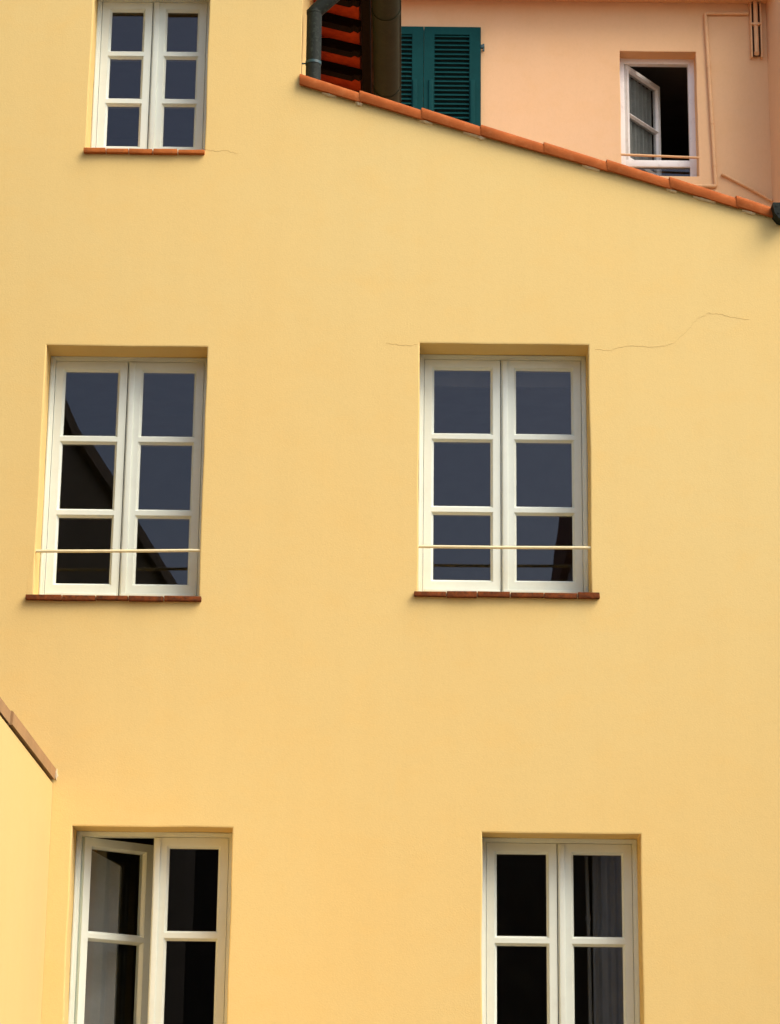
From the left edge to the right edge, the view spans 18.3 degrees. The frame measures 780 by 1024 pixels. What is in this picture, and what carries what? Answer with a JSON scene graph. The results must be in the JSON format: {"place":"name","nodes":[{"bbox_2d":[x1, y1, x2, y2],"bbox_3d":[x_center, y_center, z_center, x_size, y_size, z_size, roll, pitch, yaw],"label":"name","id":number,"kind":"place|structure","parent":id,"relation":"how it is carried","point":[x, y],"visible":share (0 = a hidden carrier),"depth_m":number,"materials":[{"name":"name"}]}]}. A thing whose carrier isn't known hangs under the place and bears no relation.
{"place":"outdoors","nodes":[
{"label":"outdoors","id":0,"kind":"place"},
{"label":"ground","id":1,"kind":"structure","parent":0,"visible":0},
{"bbox_2d":[0,697,57,1023],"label":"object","id":2,"kind":"structure","parent":1,"relation":"on","point":[28,770],"depth_m":14.08,"materials":[{"name":"yellow paint"}]},
{"bbox_2d":[0,0,779,1023],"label":"yellow house","id":3,"kind":"structure","parent":1,"relation":"on","point":[388,556],"depth_m":15.91,"materials":[{"name":"paint"}]},
{"bbox_2d":[25,356,206,601],"bbox_3d":[-1.767,-0.242,16.013,1.146,1.785,0.341,1,-16,0],"label":"window","id":4,"kind":"structure","parent":3,"relation":"in","point":[125,513],"depth_m":16.10,"materials":[{"name":"beige paint"}]},
{"bbox_2d":[83,0,209,154],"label":"window","id":5,"kind":"structure","parent":3,"relation":"in","point":[152,103],"depth_m":16.93,"materials":[{"name":"beige paint"}]},
{"bbox_2d":[68,831,232,1023],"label":"window","id":6,"kind":"structure","parent":3,"relation":"in","point":[157,866],"depth_m":15.37,"materials":[{"name":"beige paint"}]},
{"bbox_2d":[414,354,599,598],"bbox_3d":[0.760,-0.258,16.027,1.205,1.777,0.340,1,-16,0],"label":"window","id":7,"kind":"structure","parent":3,"relation":"in","point":[502,511],"depth_m":16.11,"materials":[{"name":"beige paint"}]},
{"bbox_2d":[481,837,639,1023],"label":"window","id":8,"kind":"structure","parent":3,"relation":"in","point":[559,852],"depth_m":15.31,"materials":[{"name":"beige paint"}]},
{"bbox_2d":[401,0,779,206],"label":"peach house","id":9,"kind":"structure","parent":1,"relation":"on","point":[688,91],"depth_m":23.84,"materials":[{"name":"paint"}]},
{"bbox_2d":[620,58,701,176],"bbox_3d":[2.631,-3.805,24.039,0.809,1.393,0.705,1,-16,0],"label":"window","id":10,"kind":"structure","parent":9,"relation":"in","point":[637,130],"depth_m":24.04,"materials":[{"name":"white paint"}]}
]}

